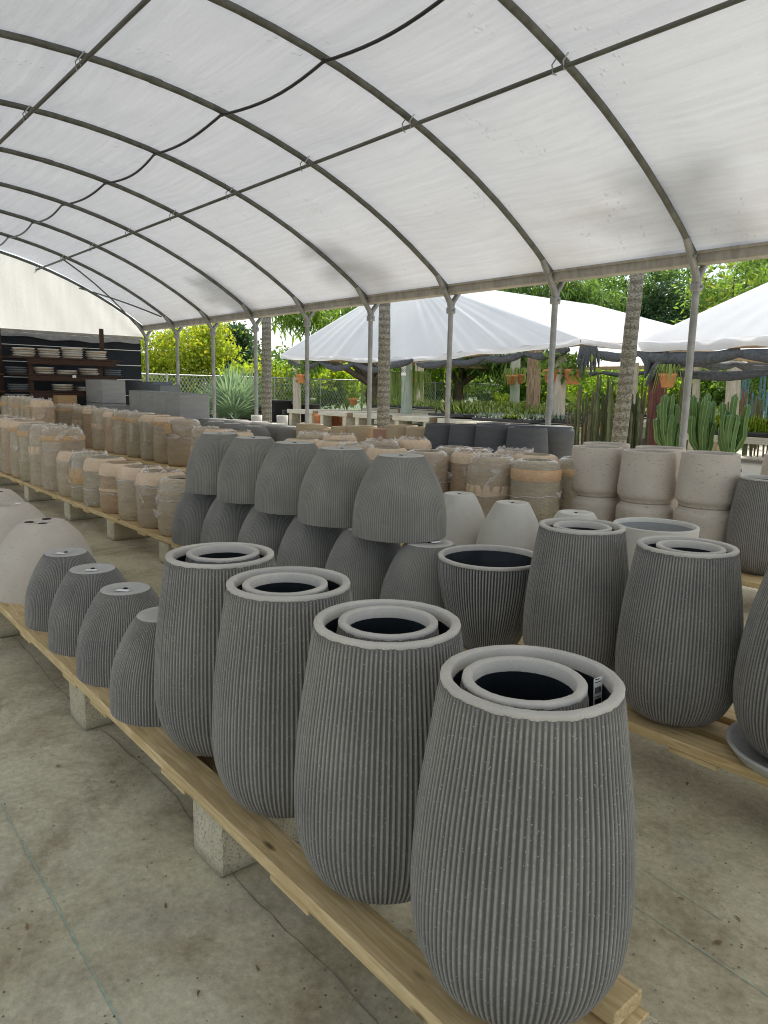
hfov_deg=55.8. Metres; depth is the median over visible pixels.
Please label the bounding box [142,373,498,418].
chain link fence
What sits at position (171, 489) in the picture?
wrapped pot
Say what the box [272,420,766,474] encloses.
ground
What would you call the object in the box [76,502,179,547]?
pallet
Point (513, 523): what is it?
pale bell pot
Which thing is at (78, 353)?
saucer
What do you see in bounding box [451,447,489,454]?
wrapped pot
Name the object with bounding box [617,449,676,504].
cream pot
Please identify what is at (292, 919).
grit
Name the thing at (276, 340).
sky
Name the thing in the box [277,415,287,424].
cylinder pot
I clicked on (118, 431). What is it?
wrapped pot
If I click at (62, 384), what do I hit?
saucer
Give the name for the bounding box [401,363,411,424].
tent post
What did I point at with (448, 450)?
wrapped pot
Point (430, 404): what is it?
plant tray
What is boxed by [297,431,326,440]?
wrapped pot
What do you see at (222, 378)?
bush
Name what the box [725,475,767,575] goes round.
ribbed planter
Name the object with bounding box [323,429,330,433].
tan pot
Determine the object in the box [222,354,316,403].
bush
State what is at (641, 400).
cactus clump
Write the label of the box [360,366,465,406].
bush
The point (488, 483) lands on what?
wrapped pot
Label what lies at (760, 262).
feathery tree
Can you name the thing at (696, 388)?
tent post
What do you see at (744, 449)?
cactus clump
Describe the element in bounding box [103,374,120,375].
saucer
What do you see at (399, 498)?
bell pot
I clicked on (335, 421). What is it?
clay pot
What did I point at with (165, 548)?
cinder block
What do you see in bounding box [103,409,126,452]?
wrapped pot
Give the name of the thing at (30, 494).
cinder block
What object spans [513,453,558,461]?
wrapped pot
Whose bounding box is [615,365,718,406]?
bush
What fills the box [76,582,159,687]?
upturned pot
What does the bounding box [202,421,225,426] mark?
bell pot
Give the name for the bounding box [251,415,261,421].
cylinder pot
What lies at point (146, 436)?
wrapped pot
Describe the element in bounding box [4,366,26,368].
saucer
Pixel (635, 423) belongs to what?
cactus clump
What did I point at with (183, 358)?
slender tree
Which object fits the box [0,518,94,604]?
upturned beige pot
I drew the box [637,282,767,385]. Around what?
market tent
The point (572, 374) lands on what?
hanging pot
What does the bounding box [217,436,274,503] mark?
bell pot
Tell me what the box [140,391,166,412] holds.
square planter
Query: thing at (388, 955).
pallet
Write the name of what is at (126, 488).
wrapped pot
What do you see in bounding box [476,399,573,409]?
plant tray
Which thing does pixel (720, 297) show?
rosette tree
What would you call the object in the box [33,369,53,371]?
saucer
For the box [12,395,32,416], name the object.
wrapped pot
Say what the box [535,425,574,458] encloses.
charcoal pot
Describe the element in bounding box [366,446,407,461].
wrapped pot
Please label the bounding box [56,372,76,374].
saucer
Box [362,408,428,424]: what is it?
plant table
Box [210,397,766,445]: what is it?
lawn
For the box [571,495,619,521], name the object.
cream pot
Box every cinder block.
[0,477,18,484]
[0,612,19,637]
[24,485,55,501]
[64,502,101,520]
[69,683,113,730]
[107,519,149,540]
[159,540,174,562]
[193,799,299,876]
[640,1014,662,1023]
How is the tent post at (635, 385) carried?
on the lawn at (364, 406)
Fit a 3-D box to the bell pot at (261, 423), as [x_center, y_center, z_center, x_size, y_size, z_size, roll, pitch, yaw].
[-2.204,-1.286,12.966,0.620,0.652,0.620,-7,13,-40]
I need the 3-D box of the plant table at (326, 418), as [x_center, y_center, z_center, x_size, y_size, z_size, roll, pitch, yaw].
[-1.050,-3.587,28.311,2.445,0.670,1.820,-7,13,-40]
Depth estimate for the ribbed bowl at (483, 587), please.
3.45 m
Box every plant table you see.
[287,409,360,425]
[318,411,395,426]
[353,413,427,426]
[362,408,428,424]
[392,415,471,426]
[400,410,456,413]
[437,418,476,422]
[456,421,599,432]
[490,421,587,444]
[687,433,767,450]
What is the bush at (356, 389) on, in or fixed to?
on the lawn at (364, 406)
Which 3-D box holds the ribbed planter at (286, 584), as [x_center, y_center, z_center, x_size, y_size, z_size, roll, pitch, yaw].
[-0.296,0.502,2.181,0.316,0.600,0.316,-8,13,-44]
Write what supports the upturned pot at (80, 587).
on the pallet at (14, 614)
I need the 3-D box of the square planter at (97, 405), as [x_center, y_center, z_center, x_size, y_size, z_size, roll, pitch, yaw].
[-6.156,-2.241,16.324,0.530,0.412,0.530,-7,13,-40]
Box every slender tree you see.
[104,331,186,380]
[139,325,230,393]
[148,322,237,410]
[165,321,247,412]
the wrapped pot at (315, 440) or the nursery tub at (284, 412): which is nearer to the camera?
the wrapped pot at (315, 440)
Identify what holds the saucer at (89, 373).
on the shelf rack
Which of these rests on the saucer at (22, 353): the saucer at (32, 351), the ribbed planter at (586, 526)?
the saucer at (32, 351)
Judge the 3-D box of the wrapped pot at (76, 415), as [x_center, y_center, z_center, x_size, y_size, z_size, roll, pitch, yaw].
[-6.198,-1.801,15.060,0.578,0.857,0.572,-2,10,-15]
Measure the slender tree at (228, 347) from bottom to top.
6.135 m
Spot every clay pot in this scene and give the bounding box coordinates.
[313,414,319,423]
[332,416,339,425]
[349,398,356,404]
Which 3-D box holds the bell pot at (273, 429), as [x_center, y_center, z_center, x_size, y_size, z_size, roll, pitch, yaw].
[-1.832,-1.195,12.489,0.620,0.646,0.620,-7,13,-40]
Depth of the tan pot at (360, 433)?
10.31 m
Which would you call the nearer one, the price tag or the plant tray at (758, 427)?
the price tag
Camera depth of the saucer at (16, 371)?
15.87 m
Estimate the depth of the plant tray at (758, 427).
17.17 m
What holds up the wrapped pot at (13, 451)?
on the pallet at (10, 477)
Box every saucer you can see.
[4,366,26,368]
[5,371,27,372]
[6,369,27,370]
[8,384,28,385]
[8,386,28,387]
[8,388,28,389]
[12,347,34,349]
[12,350,33,352]
[13,352,35,354]
[13,354,34,356]
[33,367,53,368]
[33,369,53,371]
[33,372,54,373]
[37,353,59,355]
[38,348,58,350]
[38,351,59,353]
[39,355,60,357]
[52,384,72,385]
[52,386,73,388]
[53,389,73,390]
[56,370,76,371]
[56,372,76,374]
[61,348,82,349]
[61,350,82,352]
[61,352,82,354]
[61,354,82,356]
[62,356,82,358]
[78,368,97,370]
[79,371,97,372]
[79,373,98,374]
[85,353,105,355]
[85,355,105,357]
[86,351,105,352]
[87,358,105,359]
[103,370,120,371]
[103,372,120,373]
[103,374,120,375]
[725,721,767,778]
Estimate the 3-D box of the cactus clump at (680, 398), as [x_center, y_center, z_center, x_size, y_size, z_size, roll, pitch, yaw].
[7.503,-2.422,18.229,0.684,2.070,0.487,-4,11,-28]
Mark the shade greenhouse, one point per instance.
(454, 148)
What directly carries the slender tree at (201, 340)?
on the lawn at (364, 406)
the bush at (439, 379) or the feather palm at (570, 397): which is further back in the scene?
the bush at (439, 379)
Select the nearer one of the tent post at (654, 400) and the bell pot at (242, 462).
the bell pot at (242, 462)
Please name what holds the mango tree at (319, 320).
on the lawn at (364, 406)
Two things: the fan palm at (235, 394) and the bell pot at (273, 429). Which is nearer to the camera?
the bell pot at (273, 429)
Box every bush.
[204,364,260,415]
[215,354,288,393]
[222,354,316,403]
[272,359,340,407]
[301,362,355,408]
[315,362,395,409]
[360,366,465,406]
[412,367,487,406]
[441,371,526,405]
[482,370,572,406]
[540,366,617,409]
[566,365,645,412]
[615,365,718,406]
[667,368,764,405]
[700,368,767,417]
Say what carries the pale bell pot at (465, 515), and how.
on the pallet
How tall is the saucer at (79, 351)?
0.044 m
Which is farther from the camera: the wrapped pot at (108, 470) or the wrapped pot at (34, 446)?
the wrapped pot at (34, 446)
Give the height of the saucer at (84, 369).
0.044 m
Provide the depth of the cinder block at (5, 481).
10.69 m
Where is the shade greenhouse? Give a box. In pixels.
[0,0,767,447]
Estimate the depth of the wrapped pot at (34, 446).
8.87 m
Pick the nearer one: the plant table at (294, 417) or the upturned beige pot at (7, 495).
the upturned beige pot at (7, 495)
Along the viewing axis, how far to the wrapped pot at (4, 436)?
9.92 m
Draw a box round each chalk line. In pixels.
[0,802,120,1023]
[635,863,721,919]
[635,905,767,994]
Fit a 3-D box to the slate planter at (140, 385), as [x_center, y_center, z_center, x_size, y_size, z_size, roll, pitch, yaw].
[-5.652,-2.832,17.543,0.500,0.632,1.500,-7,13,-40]
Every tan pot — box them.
[296,423,322,437]
[303,427,330,432]
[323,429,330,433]
[331,426,347,433]
[347,425,376,442]
[386,425,417,439]
[406,427,424,438]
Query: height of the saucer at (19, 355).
0.044 m
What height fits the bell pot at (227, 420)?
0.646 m
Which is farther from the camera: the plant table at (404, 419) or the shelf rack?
the plant table at (404, 419)
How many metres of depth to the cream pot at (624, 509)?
5.74 m
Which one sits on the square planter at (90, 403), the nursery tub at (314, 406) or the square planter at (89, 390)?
the square planter at (89, 390)
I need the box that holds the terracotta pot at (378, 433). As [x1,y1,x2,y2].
[372,428,385,438]
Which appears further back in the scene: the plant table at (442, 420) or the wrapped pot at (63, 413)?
the plant table at (442, 420)
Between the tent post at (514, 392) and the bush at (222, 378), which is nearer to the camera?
the tent post at (514, 392)
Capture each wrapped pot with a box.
[0,396,16,414]
[0,416,36,474]
[0,417,25,471]
[7,395,25,415]
[8,420,45,477]
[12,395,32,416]
[14,423,54,481]
[17,398,38,416]
[23,399,42,418]
[28,398,54,423]
[28,423,66,486]
[40,424,84,490]
[53,403,62,424]
[56,403,79,426]
[56,449,95,496]
[65,450,108,501]
[70,405,96,430]
[82,406,106,447]
[83,456,125,506]
[91,408,117,449]
[99,461,141,513]
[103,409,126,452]
[111,409,138,454]
[116,464,162,520]
[125,412,154,457]
[134,466,184,528]
[138,414,169,460]
[152,416,184,463]
[153,475,185,536]
[164,419,200,466]
[190,425,217,451]
[204,428,233,432]
[224,429,253,435]
[285,438,318,443]
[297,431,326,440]
[316,440,351,448]
[322,431,356,442]
[339,441,374,451]
[364,435,399,446]
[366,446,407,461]
[396,436,431,450]
[406,449,449,492]
[435,446,472,474]
[448,448,493,491]
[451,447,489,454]
[462,451,514,517]
[494,446,533,456]
[509,458,561,522]
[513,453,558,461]
[558,456,577,509]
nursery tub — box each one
[272,400,292,421]
[282,410,288,424]
[291,403,320,421]
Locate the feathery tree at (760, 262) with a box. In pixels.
[686,258,767,417]
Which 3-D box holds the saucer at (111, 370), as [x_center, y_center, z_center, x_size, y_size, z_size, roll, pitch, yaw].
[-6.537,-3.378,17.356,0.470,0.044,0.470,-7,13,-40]
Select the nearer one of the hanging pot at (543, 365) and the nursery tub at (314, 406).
the hanging pot at (543, 365)
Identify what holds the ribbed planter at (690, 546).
in the ribbed planter at (680, 629)
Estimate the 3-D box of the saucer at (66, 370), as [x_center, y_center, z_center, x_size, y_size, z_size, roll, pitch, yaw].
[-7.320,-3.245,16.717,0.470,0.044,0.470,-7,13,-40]
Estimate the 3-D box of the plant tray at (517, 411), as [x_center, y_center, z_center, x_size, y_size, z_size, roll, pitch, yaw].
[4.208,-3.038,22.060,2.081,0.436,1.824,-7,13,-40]
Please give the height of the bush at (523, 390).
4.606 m
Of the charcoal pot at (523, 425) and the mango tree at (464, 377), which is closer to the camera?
the charcoal pot at (523, 425)
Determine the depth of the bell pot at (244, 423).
13.18 m
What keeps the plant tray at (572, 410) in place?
on the plant table
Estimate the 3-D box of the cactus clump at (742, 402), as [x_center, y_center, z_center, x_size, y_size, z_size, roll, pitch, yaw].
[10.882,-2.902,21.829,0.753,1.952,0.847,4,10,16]
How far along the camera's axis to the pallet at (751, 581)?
5.06 m
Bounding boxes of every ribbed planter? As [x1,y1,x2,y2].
[154,542,276,756]
[185,544,259,563]
[212,566,352,818]
[242,572,328,595]
[294,599,463,904]
[336,605,438,641]
[410,645,634,1023]
[460,656,588,710]
[523,517,628,671]
[553,521,611,531]
[615,535,743,727]
[656,540,725,553]
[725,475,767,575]
[733,568,767,758]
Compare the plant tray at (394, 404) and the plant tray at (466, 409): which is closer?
the plant tray at (466, 409)
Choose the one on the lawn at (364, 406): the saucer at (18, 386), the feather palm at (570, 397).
the feather palm at (570, 397)
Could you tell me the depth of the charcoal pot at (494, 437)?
8.15 m
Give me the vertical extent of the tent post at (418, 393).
3.307 m
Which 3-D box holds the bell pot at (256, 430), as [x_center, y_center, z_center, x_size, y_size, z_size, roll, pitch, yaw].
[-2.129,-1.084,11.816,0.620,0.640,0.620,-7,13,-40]
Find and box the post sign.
[401,366,405,375]
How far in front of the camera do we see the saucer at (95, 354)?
16.91 m
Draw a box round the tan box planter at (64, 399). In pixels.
[52,395,76,404]
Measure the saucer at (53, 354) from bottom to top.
0.044 m
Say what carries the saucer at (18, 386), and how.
on the saucer at (18, 388)
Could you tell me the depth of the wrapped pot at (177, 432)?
11.36 m
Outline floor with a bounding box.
[0,473,767,1023]
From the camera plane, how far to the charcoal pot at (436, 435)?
8.78 m
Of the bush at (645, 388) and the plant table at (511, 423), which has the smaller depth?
the plant table at (511, 423)
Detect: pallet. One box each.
[0,471,17,482]
[0,602,77,687]
[14,478,83,507]
[73,675,648,1023]
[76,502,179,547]
[85,448,186,473]
[463,637,767,786]
[741,572,763,588]
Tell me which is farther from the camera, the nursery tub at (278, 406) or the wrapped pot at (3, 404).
the nursery tub at (278, 406)
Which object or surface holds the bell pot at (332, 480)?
on the bell pot at (362, 565)
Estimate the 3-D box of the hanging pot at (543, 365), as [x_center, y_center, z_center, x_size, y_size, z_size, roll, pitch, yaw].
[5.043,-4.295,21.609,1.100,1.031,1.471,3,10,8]
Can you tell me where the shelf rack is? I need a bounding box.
[0,329,123,413]
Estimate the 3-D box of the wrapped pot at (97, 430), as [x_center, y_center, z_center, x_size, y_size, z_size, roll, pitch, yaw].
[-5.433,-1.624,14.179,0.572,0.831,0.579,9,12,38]
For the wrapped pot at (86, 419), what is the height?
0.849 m
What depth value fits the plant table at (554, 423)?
21.12 m
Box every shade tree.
[578,266,714,323]
[640,274,715,383]
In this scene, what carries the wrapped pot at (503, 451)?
on the pallet at (751, 581)
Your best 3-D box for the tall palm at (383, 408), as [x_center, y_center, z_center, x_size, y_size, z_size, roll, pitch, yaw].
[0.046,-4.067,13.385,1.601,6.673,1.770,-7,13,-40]
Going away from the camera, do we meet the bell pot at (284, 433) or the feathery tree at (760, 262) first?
the bell pot at (284, 433)
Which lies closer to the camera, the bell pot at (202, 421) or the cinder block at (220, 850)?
the cinder block at (220, 850)
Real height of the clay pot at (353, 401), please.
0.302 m
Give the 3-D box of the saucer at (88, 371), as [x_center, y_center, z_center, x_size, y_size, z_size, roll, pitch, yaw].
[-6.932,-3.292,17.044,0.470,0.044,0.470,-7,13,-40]
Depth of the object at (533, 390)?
25.59 m
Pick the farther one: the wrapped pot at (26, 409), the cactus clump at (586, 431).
the cactus clump at (586, 431)
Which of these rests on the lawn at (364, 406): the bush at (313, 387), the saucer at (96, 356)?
the bush at (313, 387)
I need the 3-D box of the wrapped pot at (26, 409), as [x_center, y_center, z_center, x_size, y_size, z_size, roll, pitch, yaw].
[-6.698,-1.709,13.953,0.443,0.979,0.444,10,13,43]
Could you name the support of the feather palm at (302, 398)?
on the lawn at (364, 406)
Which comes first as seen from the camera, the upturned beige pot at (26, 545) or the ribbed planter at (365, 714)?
the ribbed planter at (365, 714)
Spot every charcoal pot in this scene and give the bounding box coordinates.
[424,423,455,449]
[448,424,482,446]
[474,425,513,453]
[477,422,510,424]
[505,424,536,426]
[505,427,547,452]
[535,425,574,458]
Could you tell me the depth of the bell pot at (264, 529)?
4.98 m
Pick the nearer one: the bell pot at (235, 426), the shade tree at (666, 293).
the bell pot at (235, 426)
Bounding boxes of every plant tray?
[372,396,429,408]
[415,398,472,409]
[428,401,503,416]
[462,399,520,412]
[472,411,544,422]
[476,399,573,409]
[484,406,545,415]
[500,413,526,421]
[512,402,575,412]
[534,413,583,424]
[565,405,639,418]
[567,403,646,416]
[713,413,767,437]
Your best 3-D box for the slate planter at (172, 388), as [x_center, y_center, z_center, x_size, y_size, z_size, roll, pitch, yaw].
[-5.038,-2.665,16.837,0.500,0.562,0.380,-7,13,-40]
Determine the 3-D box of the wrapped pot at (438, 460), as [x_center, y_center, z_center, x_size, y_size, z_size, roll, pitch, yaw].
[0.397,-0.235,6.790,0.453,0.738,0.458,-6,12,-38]
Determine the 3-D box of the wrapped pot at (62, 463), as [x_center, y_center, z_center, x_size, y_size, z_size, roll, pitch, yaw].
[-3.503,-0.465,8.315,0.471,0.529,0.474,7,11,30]
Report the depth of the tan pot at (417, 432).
9.37 m
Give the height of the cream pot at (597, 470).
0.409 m
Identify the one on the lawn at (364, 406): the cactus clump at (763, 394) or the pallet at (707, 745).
the cactus clump at (763, 394)
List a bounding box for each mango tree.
[259,306,390,407]
[395,349,548,407]
[497,278,628,404]
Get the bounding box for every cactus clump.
[566,384,593,444]
[582,375,609,444]
[590,373,616,441]
[602,385,612,441]
[626,391,649,448]
[631,381,642,440]
[673,378,690,450]
[734,383,759,448]
[740,376,767,422]
[742,399,767,456]
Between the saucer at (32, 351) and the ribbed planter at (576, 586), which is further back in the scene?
the saucer at (32, 351)
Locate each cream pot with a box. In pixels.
[571,445,622,496]
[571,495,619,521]
[583,442,629,448]
[615,500,673,519]
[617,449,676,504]
[635,445,685,476]
[672,498,677,508]
[673,505,729,542]
[675,450,740,509]
[760,453,767,474]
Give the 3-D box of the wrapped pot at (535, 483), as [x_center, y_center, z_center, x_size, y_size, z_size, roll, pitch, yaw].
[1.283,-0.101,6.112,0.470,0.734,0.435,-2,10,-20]
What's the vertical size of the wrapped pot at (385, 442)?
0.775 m
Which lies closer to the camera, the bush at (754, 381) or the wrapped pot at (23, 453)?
the wrapped pot at (23, 453)
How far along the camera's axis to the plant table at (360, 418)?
26.37 m
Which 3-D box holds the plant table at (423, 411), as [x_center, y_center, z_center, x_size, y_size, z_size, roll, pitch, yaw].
[3.114,-3.927,30.643,4.445,0.730,2.370,-7,13,-40]
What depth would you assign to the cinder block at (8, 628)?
4.31 m
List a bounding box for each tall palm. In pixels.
[261,317,271,422]
[377,303,389,427]
[611,273,644,442]
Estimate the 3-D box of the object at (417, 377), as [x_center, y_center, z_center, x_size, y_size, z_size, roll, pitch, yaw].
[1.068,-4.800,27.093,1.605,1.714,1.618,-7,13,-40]
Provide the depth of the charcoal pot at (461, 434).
8.46 m
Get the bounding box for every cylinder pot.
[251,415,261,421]
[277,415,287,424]
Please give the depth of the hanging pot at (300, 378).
30.91 m
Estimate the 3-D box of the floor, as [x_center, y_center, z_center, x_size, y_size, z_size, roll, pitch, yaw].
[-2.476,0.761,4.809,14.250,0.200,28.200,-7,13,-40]
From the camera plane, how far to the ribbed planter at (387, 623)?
1.88 m
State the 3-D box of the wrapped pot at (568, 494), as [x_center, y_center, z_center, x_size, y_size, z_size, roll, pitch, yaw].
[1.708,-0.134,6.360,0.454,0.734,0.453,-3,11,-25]
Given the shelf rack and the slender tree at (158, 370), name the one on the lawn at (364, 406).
the slender tree at (158, 370)
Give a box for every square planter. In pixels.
[85,379,94,402]
[86,402,110,405]
[93,379,125,402]
[94,403,125,407]
[102,405,129,410]
[129,390,167,411]
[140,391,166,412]
[153,392,184,413]
[166,393,209,419]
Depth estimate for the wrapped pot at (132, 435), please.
12.62 m
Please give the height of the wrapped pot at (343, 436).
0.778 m
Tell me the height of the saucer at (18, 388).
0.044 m
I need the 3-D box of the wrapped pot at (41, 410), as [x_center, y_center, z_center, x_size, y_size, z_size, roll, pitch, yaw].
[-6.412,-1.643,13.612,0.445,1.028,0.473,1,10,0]
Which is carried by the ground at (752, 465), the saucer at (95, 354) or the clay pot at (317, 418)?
the clay pot at (317, 418)
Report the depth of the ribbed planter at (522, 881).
1.33 m
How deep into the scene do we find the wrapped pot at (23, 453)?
9.24 m
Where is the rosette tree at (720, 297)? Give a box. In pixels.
[670,259,767,323]
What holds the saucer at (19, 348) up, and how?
on the card sheet
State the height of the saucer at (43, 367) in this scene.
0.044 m
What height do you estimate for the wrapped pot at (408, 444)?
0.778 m
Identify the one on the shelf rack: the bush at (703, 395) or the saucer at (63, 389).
the saucer at (63, 389)
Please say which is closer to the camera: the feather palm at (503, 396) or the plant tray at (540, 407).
the plant tray at (540, 407)
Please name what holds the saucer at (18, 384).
on the saucer at (18, 386)
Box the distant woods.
[260,343,762,391]
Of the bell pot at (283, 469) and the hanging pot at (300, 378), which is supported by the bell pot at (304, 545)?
the bell pot at (283, 469)
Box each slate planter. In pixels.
[128,381,172,405]
[153,385,179,391]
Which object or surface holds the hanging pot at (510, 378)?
hanging from the tent post at (514, 392)
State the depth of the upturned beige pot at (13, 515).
4.84 m
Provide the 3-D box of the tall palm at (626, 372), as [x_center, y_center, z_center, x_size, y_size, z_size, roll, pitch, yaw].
[3.495,-3.341,9.441,1.505,6.694,1.599,4,10,17]
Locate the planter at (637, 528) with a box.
[613,517,699,571]
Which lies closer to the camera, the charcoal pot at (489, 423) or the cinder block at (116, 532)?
the cinder block at (116, 532)
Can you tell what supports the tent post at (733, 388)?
on the ground at (752, 465)
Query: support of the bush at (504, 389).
on the lawn at (364, 406)
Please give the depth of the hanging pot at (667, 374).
15.66 m
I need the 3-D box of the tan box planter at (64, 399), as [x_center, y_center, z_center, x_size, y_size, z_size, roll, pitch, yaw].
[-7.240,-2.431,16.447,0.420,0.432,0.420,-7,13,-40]
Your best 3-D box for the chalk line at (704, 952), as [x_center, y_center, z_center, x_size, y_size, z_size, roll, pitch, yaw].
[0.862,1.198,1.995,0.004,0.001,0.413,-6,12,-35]
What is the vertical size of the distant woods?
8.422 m
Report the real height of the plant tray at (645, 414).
0.486 m
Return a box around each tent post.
[293,360,300,422]
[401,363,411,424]
[414,362,423,422]
[509,353,520,405]
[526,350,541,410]
[552,347,566,415]
[632,363,638,403]
[644,352,666,445]
[692,367,700,401]
[725,360,742,414]
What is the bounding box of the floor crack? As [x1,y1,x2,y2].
[11,636,377,1023]
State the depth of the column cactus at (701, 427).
12.07 m
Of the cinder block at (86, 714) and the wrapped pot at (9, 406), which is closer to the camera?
the cinder block at (86, 714)
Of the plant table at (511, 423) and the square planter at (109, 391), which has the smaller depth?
the square planter at (109, 391)
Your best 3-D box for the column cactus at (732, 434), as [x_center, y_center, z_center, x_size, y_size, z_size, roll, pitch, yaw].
[5.623,-1.115,11.757,0.460,1.571,0.464,-7,13,-40]
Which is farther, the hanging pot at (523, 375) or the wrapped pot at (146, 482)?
the hanging pot at (523, 375)
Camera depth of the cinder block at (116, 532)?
7.08 m
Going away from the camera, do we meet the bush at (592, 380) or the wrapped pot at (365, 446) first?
the wrapped pot at (365, 446)
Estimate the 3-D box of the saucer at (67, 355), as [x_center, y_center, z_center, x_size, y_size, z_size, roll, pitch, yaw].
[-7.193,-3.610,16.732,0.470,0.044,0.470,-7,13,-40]
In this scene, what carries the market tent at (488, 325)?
on the tent post at (406, 401)
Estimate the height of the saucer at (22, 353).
0.044 m
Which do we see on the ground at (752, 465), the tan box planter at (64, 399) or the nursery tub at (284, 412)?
the nursery tub at (284, 412)
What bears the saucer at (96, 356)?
on the card sheet
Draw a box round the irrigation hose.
[0,0,444,245]
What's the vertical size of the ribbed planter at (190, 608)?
0.695 m
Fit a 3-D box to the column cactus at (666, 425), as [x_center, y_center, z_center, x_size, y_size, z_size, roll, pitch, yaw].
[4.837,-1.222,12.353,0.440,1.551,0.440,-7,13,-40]
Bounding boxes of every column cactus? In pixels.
[653,394,680,446]
[688,393,716,450]
[717,394,750,471]
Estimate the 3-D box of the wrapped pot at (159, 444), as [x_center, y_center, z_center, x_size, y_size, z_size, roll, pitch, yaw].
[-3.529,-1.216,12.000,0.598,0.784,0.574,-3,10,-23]
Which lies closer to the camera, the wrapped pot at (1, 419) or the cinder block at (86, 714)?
the cinder block at (86, 714)
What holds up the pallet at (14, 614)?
on the cinder block at (86, 714)
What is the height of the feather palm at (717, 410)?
2.275 m
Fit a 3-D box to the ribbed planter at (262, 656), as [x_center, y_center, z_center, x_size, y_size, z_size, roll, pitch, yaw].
[-0.289,0.546,2.211,0.464,0.695,0.463,-7,13,-41]
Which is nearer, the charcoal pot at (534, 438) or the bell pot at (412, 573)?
the bell pot at (412, 573)
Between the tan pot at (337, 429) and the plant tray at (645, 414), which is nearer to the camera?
the tan pot at (337, 429)
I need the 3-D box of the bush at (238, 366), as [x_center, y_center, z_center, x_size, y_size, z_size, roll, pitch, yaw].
[-7.266,-6.593,39.575,5.322,3.925,5.592,-7,13,-40]
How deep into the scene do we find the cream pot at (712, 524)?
5.39 m
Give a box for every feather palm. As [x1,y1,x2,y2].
[260,390,304,414]
[286,391,332,408]
[477,389,525,404]
[565,392,615,405]
[678,394,764,419]
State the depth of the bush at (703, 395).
40.16 m
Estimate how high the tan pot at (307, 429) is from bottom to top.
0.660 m
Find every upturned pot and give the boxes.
[24,548,96,631]
[48,563,126,656]
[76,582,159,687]
[109,606,162,726]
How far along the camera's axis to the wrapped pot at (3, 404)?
15.03 m
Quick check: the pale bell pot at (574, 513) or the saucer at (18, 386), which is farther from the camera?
the saucer at (18, 386)
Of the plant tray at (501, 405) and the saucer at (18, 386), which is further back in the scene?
the plant tray at (501, 405)
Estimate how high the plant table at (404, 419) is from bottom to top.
0.670 m
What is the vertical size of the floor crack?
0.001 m
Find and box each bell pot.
[172,490,216,545]
[185,432,237,494]
[198,418,214,426]
[201,497,253,542]
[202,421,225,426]
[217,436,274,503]
[218,423,243,430]
[221,419,236,422]
[234,421,252,425]
[237,504,295,561]
[238,425,270,436]
[248,421,270,426]
[255,441,318,514]
[265,423,288,440]
[275,426,295,441]
[276,515,343,568]
[298,446,371,527]
[325,528,400,600]
[352,453,446,542]
[380,539,454,608]
[442,491,485,545]
[476,500,538,550]
[553,509,596,518]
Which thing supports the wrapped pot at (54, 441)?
on the pallet at (56, 495)
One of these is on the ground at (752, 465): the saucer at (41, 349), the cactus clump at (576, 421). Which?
the cactus clump at (576, 421)
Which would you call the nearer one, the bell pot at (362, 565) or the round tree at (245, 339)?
the bell pot at (362, 565)
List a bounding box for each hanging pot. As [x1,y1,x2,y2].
[280,360,316,384]
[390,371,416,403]
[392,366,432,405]
[500,368,521,387]
[509,365,526,386]
[535,352,567,384]
[554,350,602,384]
[652,364,683,392]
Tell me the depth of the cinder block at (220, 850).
2.27 m
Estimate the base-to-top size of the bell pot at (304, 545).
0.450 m
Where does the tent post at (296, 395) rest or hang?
on the ground at (752, 465)
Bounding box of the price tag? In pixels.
[593,676,601,705]
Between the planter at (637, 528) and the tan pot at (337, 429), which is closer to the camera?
the planter at (637, 528)
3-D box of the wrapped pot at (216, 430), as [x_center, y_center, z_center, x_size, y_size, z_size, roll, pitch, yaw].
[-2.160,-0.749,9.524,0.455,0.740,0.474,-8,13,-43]
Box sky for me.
[1,250,744,381]
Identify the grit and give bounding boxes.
[2,553,766,1023]
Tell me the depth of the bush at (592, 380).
44.13 m
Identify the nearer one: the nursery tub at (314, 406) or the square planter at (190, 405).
the square planter at (190, 405)
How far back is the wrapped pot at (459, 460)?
6.59 m
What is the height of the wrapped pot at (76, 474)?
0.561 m
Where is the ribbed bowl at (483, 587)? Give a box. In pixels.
[438,544,532,649]
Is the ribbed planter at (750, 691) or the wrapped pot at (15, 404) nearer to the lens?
the ribbed planter at (750, 691)
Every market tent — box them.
[280,290,762,377]
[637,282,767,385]
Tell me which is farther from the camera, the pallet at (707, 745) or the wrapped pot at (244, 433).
the wrapped pot at (244, 433)
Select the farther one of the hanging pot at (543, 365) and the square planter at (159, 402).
the hanging pot at (543, 365)
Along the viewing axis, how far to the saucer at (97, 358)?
16.93 m
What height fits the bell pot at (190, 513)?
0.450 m
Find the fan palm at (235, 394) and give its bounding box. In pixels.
[188,360,277,419]
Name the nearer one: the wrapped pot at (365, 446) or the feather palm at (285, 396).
the wrapped pot at (365, 446)
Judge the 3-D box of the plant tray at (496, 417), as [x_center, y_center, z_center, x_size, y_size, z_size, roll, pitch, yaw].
[3.491,-2.663,20.268,1.146,0.263,2.023,-7,13,-40]
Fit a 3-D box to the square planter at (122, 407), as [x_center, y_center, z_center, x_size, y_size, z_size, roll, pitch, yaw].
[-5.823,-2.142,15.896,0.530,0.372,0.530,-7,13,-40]
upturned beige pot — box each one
[0,488,24,502]
[0,502,45,545]
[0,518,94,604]
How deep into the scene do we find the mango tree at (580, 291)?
53.67 m
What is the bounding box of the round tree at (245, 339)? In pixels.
[192,321,261,372]

